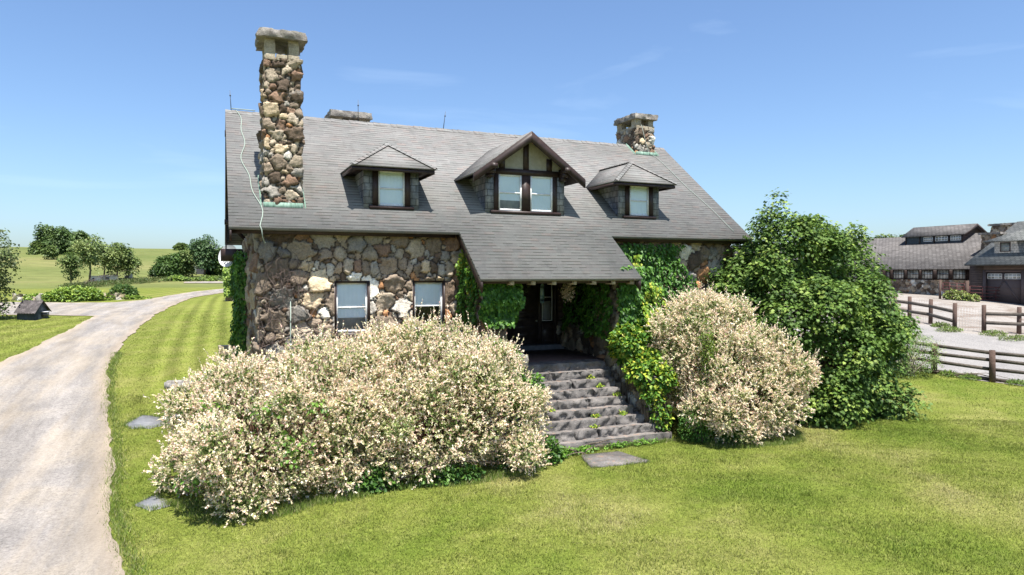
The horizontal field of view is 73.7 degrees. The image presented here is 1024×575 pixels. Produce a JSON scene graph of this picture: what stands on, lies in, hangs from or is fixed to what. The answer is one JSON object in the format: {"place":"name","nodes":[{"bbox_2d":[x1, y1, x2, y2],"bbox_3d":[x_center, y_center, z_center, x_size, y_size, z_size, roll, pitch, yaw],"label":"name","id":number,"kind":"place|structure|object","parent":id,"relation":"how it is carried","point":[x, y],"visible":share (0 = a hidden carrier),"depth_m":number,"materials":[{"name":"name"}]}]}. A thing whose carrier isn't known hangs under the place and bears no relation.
{"place":"outdoors","nodes":[
{"label":"outdoors","id":0,"kind":"place"},
{"bbox_2d":[0,289,222,574],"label":"driveway","id":1,"kind":"structure","parent":0,"point":[54,433],"depth_m":16.85,"materials":[{"name":"beige gravel"}]},
{"bbox_2d":[184,281,222,282],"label":"path","id":2,"kind":"structure","parent":0,"point":[205,282],"depth_m":94.25,"materials":[{"name":"beige gravel"}]},
{"bbox_2d":[97,350,806,574],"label":"long grass","id":3,"kind":"structure","parent":0,"point":[300,502],"depth_m":14.32,"materials":[{"name":"green plant"}]},
{"bbox_2d":[0,247,1023,574],"bbox_3d":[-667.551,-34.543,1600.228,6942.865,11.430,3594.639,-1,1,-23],"label":"ground","id":4,"kind":"structure","parent":0,"point":[38,273],"depth_m":13.41,"materials":[{"name":"green plant"}]},
{"bbox_2d":[0,228,25,318],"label":"crab apple tree","id":5,"kind":"object","parent":4,"relation":"on","point":[5,256],"visible":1,"depth_m":36.96,"materials":[{"name":"green plant"}]},
{"bbox_2d":[14,300,51,319],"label":"well house","id":6,"kind":"structure","parent":4,"relation":"on","point":[32,310],"depth_m":37.18,"materials":[{"name":"grey wood"}]},
{"bbox_2d":[26,240,45,254],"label":"tree","id":7,"kind":"object","parent":4,"relation":"on","point":[34,248],"visible":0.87,"depth_m":137.18,"materials":[{"name":"green plant"}]},
{"bbox_2d":[40,245,59,258],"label":"tree","id":8,"kind":"object","parent":4,"relation":"on","point":[50,251],"visible":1,"depth_m":127.73,"materials":[{"name":"green plant"}]},
{"bbox_2d":[38,229,62,250],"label":"oak tree","id":9,"kind":"object","parent":4,"relation":"on","point":[50,233],"visible":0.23,"depth_m":138.96,"materials":[{"name":"green plant"}]},
{"bbox_2d":[32,222,76,253],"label":"oak tree","id":10,"kind":"object","parent":4,"relation":"on","point":[65,236],"visible":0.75,"depth_m":139.27,"materials":[{"name":"green plant"}]},
{"bbox_2d":[12,293,127,301],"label":"dry stone wall","id":11,"kind":"structure","parent":4,"relation":"on","point":[15,297],"depth_m":52.57,"materials":[{"name":"grey stone"}]},
{"bbox_2d":[21,285,115,301],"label":"wall creeper","id":12,"kind":"object","parent":11,"relation":"on","point":[73,293],"depth_m":51.50,"materials":[{"name":"green plant"}]},
{"bbox_2d":[55,252,86,283],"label":"ash tree","id":13,"kind":"object","parent":4,"relation":"on","point":[69,262],"visible":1,"depth_m":82.16,"materials":[{"name":"green plant"}]},
{"bbox_2d":[64,230,91,252],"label":"oak tree","id":14,"kind":"object","parent":4,"relation":"on","point":[81,234],"visible":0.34,"depth_m":143.02,"materials":[{"name":"green plant"}]},
{"bbox_2d":[66,233,105,280],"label":"ash tree","id":15,"kind":"object","parent":4,"relation":"on","point":[82,249],"visible":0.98,"depth_m":87.08,"materials":[{"name":"green plant"}]},
{"bbox_2d":[91,276,101,281],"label":"shed","id":16,"kind":"structure","parent":4,"relation":"on","point":[96,277],"depth_m":89.03,"materials":[{"name":"white paint"}]},
{"bbox_2d":[88,241,120,274],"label":"ash tree","id":17,"kind":"object","parent":4,"relation":"on","point":[108,260],"visible":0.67,"depth_m":93.20,"materials":[{"name":"green plant"}]},
{"bbox_2d":[99,275,119,280],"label":"shed","id":18,"kind":"structure","parent":4,"relation":"on","point":[115,277],"depth_m":91.30,"materials":[{"name":"grey paint"}]},
{"bbox_2d":[56,270,170,287],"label":"tall grass","id":19,"kind":"structure","parent":4,"relation":"on","point":[109,282],"depth_m":85.72,"materials":[{"name":"green plant"}]},
{"bbox_2d":[100,242,134,275],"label":"ash tree","id":20,"kind":"object","parent":4,"relation":"on","point":[118,246],"visible":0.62,"depth_m":95.55,"materials":[{"name":"green plant"}]},
{"bbox_2d":[109,283,139,295],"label":"round shrub","id":21,"kind":"object","parent":4,"relation":"on","point":[130,290],"visible":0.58,"depth_m":55.87,"materials":[{"name":"green plant"}]},
{"bbox_2d":[97,294,151,300],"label":"driveway weeds","id":22,"kind":"object","parent":4,"relation":"on","point":[132,297],"visible":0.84,"depth_m":54.92,"materials":[{"name":"green plant"}]},
{"bbox_2d":[113,243,142,278],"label":"ash tree","id":23,"kind":"object","parent":4,"relation":"on","point":[135,261],"visible":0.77,"depth_m":96.77,"materials":[{"name":"green plant"}]},
{"bbox_2d":[135,494,169,510],"bbox_3d":[-7.115,4.296,13.487,0.857,0.117,0.507,1,2,42],"label":"flagstone","id":24,"kind":"object","parent":4,"relation":"on","point":[151,500],"visible":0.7,"depth_m":13.49,"materials":[{"name":"grey stone"}]},
{"bbox_2d":[128,414,177,428],"bbox_3d":[-9.800,3.732,18.897,1.584,0.241,1.227,-1,1,-23],"label":"flagstone","id":25,"kind":"object","parent":4,"relation":"on","point":[145,420],"visible":0.41,"depth_m":18.74,"materials":[{"name":"grey stone"}]},
{"bbox_2d":[147,265,159,276],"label":"shrub","id":26,"kind":"object","parent":4,"relation":"on","point":[150,272],"visible":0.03,"depth_m":102.58,"materials":[{"name":"green plant"}]},
{"bbox_2d":[153,253,187,276],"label":"shrub","id":27,"kind":"object","parent":4,"relation":"on","point":[163,266],"visible":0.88,"depth_m":100.56,"materials":[{"name":"green plant"}]},
{"bbox_2d":[161,274,194,281],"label":"tall weeds","id":28,"kind":"object","parent":4,"relation":"on","point":[175,278],"visible":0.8,"depth_m":95.94,"materials":[{"name":"green plant"}]},
{"bbox_2d":[164,379,193,389],"bbox_3d":[-10.820,3.190,22.191,0.860,0.296,0.880,-1,1,-23],"label":"flagstone","id":29,"kind":"object","parent":4,"relation":"on","point":[168,384],"visible":0.46,"depth_m":21.91,"materials":[{"name":"grey stone"}]},
{"bbox_2d":[172,242,189,250],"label":"tree","id":30,"kind":"object","parent":4,"relation":"on","point":[182,246],"visible":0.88,"depth_m":167.73,"materials":[{"name":"green plant"}]},
{"bbox_2d":[168,248,197,276],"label":"conifer","id":31,"kind":"object","parent":4,"relation":"on","point":[190,269],"visible":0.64,"depth_m":101.98,"materials":[{"name":"green plant"}]},
{"bbox_2d":[193,266,203,273],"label":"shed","id":32,"kind":"structure","parent":4,"relation":"on","point":[198,271],"depth_m":109.43,"materials":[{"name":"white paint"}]},
{"bbox_2d":[196,268,203,273],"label":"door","id":33,"kind":"structure","parent":32,"relation":"in","point":[198,270],"depth_m":109.48,"materials":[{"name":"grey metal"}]},
{"bbox_2d":[186,234,219,275],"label":"elm tree","id":34,"kind":"object","parent":4,"relation":"on","point":[203,252],"visible":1,"depth_m":102.53,"materials":[{"name":"green plant"}]},
{"bbox_2d":[191,275,223,280],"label":"tall weeds","id":35,"kind":"object","parent":4,"relation":"on","point":[209,278],"visible":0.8,"depth_m":97.83,"materials":[{"name":"green plant"}]},
{"bbox_2d":[203,265,220,275],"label":"shrub","id":36,"kind":"object","parent":4,"relation":"on","point":[209,272],"visible":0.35,"depth_m":105.67,"materials":[{"name":"green plant"}]},
{"bbox_2d":[213,245,222,275],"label":"shrub","id":37,"kind":"object","parent":4,"relation":"on","point":[218,266],"visible":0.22,"depth_m":103.73,"materials":[{"name":"green plant"}]},
{"bbox_2d":[218,345,228,353],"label":"stone block","id":38,"kind":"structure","parent":4,"relation":"on","point":[225,346],"depth_m":27.34,"materials":[{"name":"grey stone"}]},
{"bbox_2d":[222,266,233,300],"bbox_3d":[-22.171,-0.728,53.838,1.241,4.000,1.303,-1,1,-23],"label":"ivied post","id":39,"kind":"object","parent":4,"relation":"on","point":[226,274],"visible":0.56,"depth_m":53.34,"materials":[{"name":"green plant"}]},
{"bbox_2d":[172,396,328,512],"bbox_3d":[-5.026,3.200,13.205,2.705,2.163,1.448,0,1,2],"label":"wild vine","id":40,"kind":"object","parent":4,"relation":"on","point":[195,482],"visible":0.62,"depth_m":13.04,"materials":[{"name":"green plant"}]},
{"bbox_2d":[141,319,418,527],"bbox_3d":[-4.784,2.576,14.841,5.834,3.732,5.351,-1,1,-23],"label":"dappled willow","id":41,"kind":"object","parent":4,"relation":"on","point":[245,381],"visible":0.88,"depth_m":13.81,"materials":[{"name":"beige plant"}]},
{"bbox_2d":[301,299,553,489],"bbox_3d":[-2.002,2.329,16.253,5.790,4.124,4.767,-1,1,-23],"label":"dappled willow","id":42,"kind":"object","parent":4,"relation":"on","point":[423,441],"visible":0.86,"depth_m":15.33,"materials":[{"name":"beige plant"}]},
{"bbox_2d":[341,434,566,493],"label":"undergrowth","id":43,"kind":"object","parent":4,"relation":"on","point":[452,474],"visible":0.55,"depth_m":14.75,"materials":[{"name":"green plant"}]},
{"bbox_2d":[221,27,751,439],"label":"stone house","id":44,"kind":"structure","parent":4,"relation":"on","point":[356,210],"depth_m":19.39,"materials":[{"name":"grey stone"}]},
{"bbox_2d":[218,245,235,266],"bbox_3d":[-10.726,-1.225,26.101,0.713,0.872,1.174,-1,2,-44],"label":"satellite dish","id":45,"kind":"object","parent":44,"relation":"attached to","point":[225,263],"visible":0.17,"depth_m":26.30,"materials":[{"name":"grey paint"}]},
{"bbox_2d":[228,250,247,366],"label":"wall ivy","id":46,"kind":"object","parent":44,"relation":"attached to","point":[237,283],"depth_m":21.94,"materials":[{"name":"green plant"}]},
{"bbox_2d":[257,247,329,405],"bbox_3d":[-5.592,1.040,17.561,1.811,4.155,0.322,-1,1,-23],"label":"dead vine","id":47,"kind":"object","parent":44,"relation":"attached to","point":[287,286],"visible":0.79,"depth_m":17.43,"materials":[{"name":"brown plant"}]},
{"bbox_2d":[332,280,372,338],"bbox_3d":[-4.325,0.566,18.427,1.080,1.560,0.360,-1,1,-23],"label":"window","id":48,"kind":"structure","parent":44,"relation":"in","point":[349,296],"depth_m":18.46,"materials":[{"name":"glass"}]},
{"bbox_2d":[411,279,446,334],"bbox_3d":[-2.369,0.548,19.269,1.080,1.560,0.360,-1,1,-23],"label":"window","id":49,"kind":"structure","parent":44,"relation":"in","point":[432,293],"depth_m":19.32,"materials":[{"name":"grey glass"}]},
{"bbox_2d":[453,249,525,329],"bbox_3d":[-0.616,0.048,18.779,1.672,2.245,1.963,-1,1,-23],"label":"porch ivy","id":50,"kind":"object","parent":44,"relation":"attached to","point":[495,311],"visible":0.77,"depth_m":18.21,"materials":[{"name":"green plant"}]},
{"bbox_2d":[510,283,537,344],"bbox_3d":[0.394,0.715,23.223,1.080,2.500,0.130,-1,1,-23],"label":"door","id":51,"kind":"structure","parent":44,"relation":"in","point":[527,324],"depth_m":23.30,"materials":[{"name":"paint"}]},
{"bbox_2d":[522,285,530,293],"bbox_3d":[0.354,-0.058,23.107,0.690,0.684,0.205,-1,1,-23],"label":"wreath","id":52,"kind":"object","parent":44,"relation":"attached to","point":[526,289],"visible":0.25,"depth_m":23.16,"materials":[{"name":"brown plant"}]},
{"bbox_2d":[540,284,543,302],"bbox_3d":[1.023,-0.072,23.200,0.150,1.225,0.020,-1,1,-23],"label":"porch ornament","id":53,"kind":"object","parent":44,"relation":"hanging from","point":[541,293],"visible":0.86,"depth_m":23.19,"materials":[{"name":"green glass"}]},
{"bbox_2d":[542,283,551,320],"bbox_3d":[1.204,0.332,23.610,0.400,1.650,0.075,-1,1,-23],"label":"sidelight window","id":54,"kind":"structure","parent":44,"relation":"in","point":[547,305],"depth_m":23.65,"materials":[{"name":"grey glass"}]},
{"bbox_2d":[558,284,575,302],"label":"dried flowers","id":55,"kind":"object","parent":44,"relation":"hanging from","point":[565,292],"visible":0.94,"depth_m":20.17,"materials":[{"name":"brown plant"}]},
{"bbox_2d":[560,265,668,364],"bbox_3d":[3.054,1.009,21.091,2.038,3.476,3.723,-1,1,-23],"label":"porch ivy","id":56,"kind":"object","parent":44,"relation":"attached to","point":[636,305],"visible":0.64,"depth_m":19.91,"materials":[{"name":"green plant"}]},
{"bbox_2d":[617,242,703,373],"bbox_3d":[5.122,0.795,21.404,4.201,4.466,1.723,-1,1,-23],"label":"wall ivy","id":57,"kind":"object","parent":44,"relation":"attached to","point":[638,260],"depth_m":22.00,"materials":[{"name":"green plant"}]},
{"bbox_2d":[477,352,528,426],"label":"step side pier","id":58,"kind":"structure","parent":4,"relation":"on","point":[526,364],"depth_m":17.72,"materials":[{"name":"stone"}]},
{"bbox_2d":[476,337,546,423],"bbox_3d":[-0.115,2.715,17.536,2.096,2.928,1.127,1,1,27],"label":"creeper","id":59,"kind":"object","parent":4,"relation":"on","point":[537,377],"visible":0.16,"depth_m":17.25,"materials":[{"name":"green plant"}]},
{"bbox_2d":[0,308,1023,419],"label":"grass","id":60,"kind":"structure","parent":4,"relation":"on","point":[149,332],"depth_m":27.78,"materials":[{"name":"green plant"}]},
{"bbox_2d":[479,343,671,456],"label":"stone steps","id":61,"kind":"structure","parent":4,"relation":"on","point":[578,399],"depth_m":18.73,"materials":[{"name":"weathered stone"}]},
{"bbox_2d":[605,318,660,402],"bbox_3d":[3.442,2.442,19.701,1.322,3.306,1.771,1,2,45],"label":"creeper mound","id":62,"kind":"object","parent":61,"relation":"on","point":[627,350],"visible":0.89,"depth_m":19.29,"materials":[{"name":"green plant"}]},
{"bbox_2d":[554,437,657,459],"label":"undergrowth","id":63,"kind":"object","parent":4,"relation":"on","point":[584,449],"visible":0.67,"depth_m":17.34,"materials":[{"name":"green plant"}]},
{"bbox_2d":[581,451,646,467],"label":"stepping slab","id":64,"kind":"structure","parent":4,"relation":"on","point":[602,459],"depth_m":16.49,"materials":[{"name":"grey stone"}]},
{"bbox_2d":[619,374,669,428],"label":"step side wall","id":65,"kind":"structure","parent":4,"relation":"on","point":[635,399],"depth_m":19.11,"materials":[{"name":"stone"}]},
{"bbox_2d":[621,347,679,422],"bbox_3d":[3.853,2.900,19.025,1.612,2.467,1.332,-1,1,-23],"label":"creeper mound","id":66,"kind":"object","parent":4,"relation":"on","point":[645,365],"visible":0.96,"depth_m":18.71,"materials":[{"name":"green plant"}]},
{"bbox_2d":[645,396,674,431],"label":"creeper","id":67,"kind":"object","parent":4,"relation":"on","point":[661,416],"visible":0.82,"depth_m":18.66,"materials":[{"name":"green plant"}]},
{"bbox_2d":[697,318,719,440],"bbox_3d":[5.307,2.438,18.445,0.809,3.437,0.520,-1,2,-43],"label":"arborvitae","id":68,"kind":"object","parent":4,"relation":"on","point":[704,358],"visible":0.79,"depth_m":18.34,"materials":[{"name":"green plant"}]},
{"bbox_2d":[676,400,747,443],"bbox_3d":[5.359,3.568,18.381,1.976,1.222,1.453,-1,1,-23],"label":"evergreen shrub","id":69,"kind":"object","parent":4,"relation":"on","point":[681,423],"visible":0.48,"depth_m":18.09,"materials":[{"name":"green plant"}]},
{"bbox_2d":[644,277,822,444],"bbox_3d":[6.288,2.010,19.487,5.046,4.630,4.017,-1,1,-23],"label":"dappled willow","id":70,"kind":"object","parent":4,"relation":"on","point":[719,310],"visible":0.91,"depth_m":18.75,"materials":[{"name":"beige plant"}]},
{"bbox_2d":[678,187,932,429],"bbox_3d":[9.550,0.751,22.726,8.826,8.021,6.478,-1,1,-23],"label":"maple","id":71,"kind":"object","parent":4,"relation":"on","point":[846,391],"visible":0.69,"depth_m":21.15,"materials":[{"name":"green plant"}]},
{"bbox_2d":[851,233,891,238],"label":"background tree","id":72,"kind":"object","parent":4,"relation":"on","point":[883,235],"visible":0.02,"depth_m":114.78,"materials":[{"name":"green plant"}]},
{"bbox_2d":[732,288,1023,385],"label":"barnyard","id":73,"kind":"structure","parent":4,"relation":"on","point":[991,306],"depth_m":49.92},
{"bbox_2d":[733,223,986,296],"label":"barn","id":74,"kind":"structure","parent":73,"relation":"on","point":[922,260],"depth_m":67.40,"materials":[{"name":"brown paint"}]},
{"bbox_2d":[885,270,890,278],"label":"window","id":75,"kind":"structure","parent":74,"relation":"in","point":[887,273],"depth_m":69.27,"materials":[{"name":"grey glass"}]},
{"bbox_2d":[893,270,904,278],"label":"window","id":76,"kind":"structure","parent":74,"relation":"in","point":[897,274],"depth_m":68.22,"materials":[{"name":"glass"}]},
{"bbox_2d":[907,270,918,278],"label":"window","id":77,"kind":"structure","parent":74,"relation":"in","point":[911,274],"depth_m":66.81,"materials":[{"name":"glass"}]},
{"bbox_2d":[921,270,932,278],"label":"window","id":78,"kind":"structure","parent":74,"relation":"in","point":[925,274],"depth_m":65.51,"materials":[{"name":"glass"}]},
{"bbox_2d":[936,270,948,278],"bbox_3d":[40.439,-1.237,64.062,0.070,0.940,1.194,-1,1,-23],"label":"window","id":79,"kind":"structure","parent":74,"relation":"in","point":[941,274],"depth_m":64.09,"materials":[{"name":"glass"}]},
{"bbox_2d":[952,270,965,279],"bbox_3d":[41.046,-1.208,62.651,0.070,0.940,1.226,-1,1,-23],"label":"window","id":80,"kind":"structure","parent":74,"relation":"in","point":[956,274],"depth_m":62.64,"materials":[{"name":"glass"}]},
{"bbox_2d":[942,281,968,297],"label":"pipe gate","id":81,"kind":"structure","parent":73,"relation":"on","point":[966,286],"depth_m":58.38,"materials":[{"name":"red"}]},
{"bbox_2d":[894,294,1023,333],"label":"rail fence","id":82,"kind":"object","parent":73,"relation":"on","point":[1019,314],"visible":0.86,"depth_m":40.70,"materials":[{"name":"brown wood"}]},
{"bbox_2d":[964,221,1023,303],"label":"garage","id":83,"kind":"structure","parent":73,"relation":"on","point":[997,260],"depth_m":57.86,"materials":[{"name":"grey wood"}]},
{"bbox_2d":[969,286,999,300],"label":"pipe gate","id":84,"kind":"structure","parent":83,"relation":"attached to","point":[995,293],"depth_m":57.87,"materials":[{"name":"red"}]},
{"bbox_2d":[986,272,1020,303],"bbox_3d":[41.303,0.024,57.324,0.112,2.660,2.800,-1,1,-23],"label":"garage door","id":85,"kind":"structure","parent":83,"relation":"in","point":[1009,283],"depth_m":57.20,"materials":[{"name":"brown wood"}]},
{"bbox_2d":[780,317,1023,379],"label":"lane","id":86,"kind":"structure","parent":4,"relation":"on","point":[971,341],"depth_m":35.28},
{"bbox_2d":[930,321,951,326],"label":"lane weeds","id":87,"kind":"object","parent":86,"relation":"on","point":[938,324],"visible":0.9,"depth_m":41.95,"materials":[{"name":"green plant"}]},
{"bbox_2d":[936,326,962,332],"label":"lane weeds","id":88,"kind":"object","parent":86,"relation":"on","point":[944,328],"visible":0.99,"depth_m":40.08,"materials":[{"name":"green plant"}]},
{"bbox_2d":[979,329,1009,336],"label":"lane weeds","id":89,"kind":"object","parent":86,"relation":"on","point":[995,332],"visible":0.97,"depth_m":39.33,"materials":[{"name":"green plant"}]},
{"bbox_2d":[997,333,1023,340],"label":"lane weeds","id":90,"kind":"object","parent":86,"relation":"on","point":[1015,337],"visible":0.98,"depth_m":38.12,"materials":[{"name":"green plant"}]},
{"bbox_2d":[783,331,1023,383],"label":"rail fence","id":91,"kind":"object","parent":4,"relation":"on","point":[992,369],"visible":0.33,"depth_m":28.17,"materials":[{"name":"brown wood"}]},
{"bbox_2d":[891,321,945,379],"bbox_3d":[16.739,2.615,28.714,3.267,2.812,2.515,-1,1,-23],"label":"garden shrub","id":92,"kind":"object","parent":4,"relation":"on","point":[911,370],"visible":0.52,"depth_m":28.43,"materials":[{"name":"green plant"}]},
{"bbox_2d":[939,280,941,298],"bbox_3d":[37.273,0.271,59.434,0.185,1.900,0.185,1,2,44],"label":"gate post","id":93,"kind":"object","parent":4,"relation":"on","point":[940,283],"visible":0.65,"depth_m":59.37,"materials":[{"name":"brown wood"}]},
{"bbox_2d":[893,365,1023,386],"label":"grass","id":94,"kind":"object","parent":4,"relation":"on","point":[965,375],"visible":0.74,"depth_m":28.21,"materials":[{"name":"green plant"}]},
{"bbox_2d":[942,287,980,301],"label":"yard shrub","id":95,"kind":"object","parent":4,"relation":"on","point":[956,295],"visible":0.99,"depth_m":57.83,"materials":[{"name":"green plant"}]},
{"bbox_2d":[0,0,1023,248],"label":"sky","id":96,"kind":"structure","parent":0,"point":[894,117],"materials":[{"name":"blue"}]}
]}

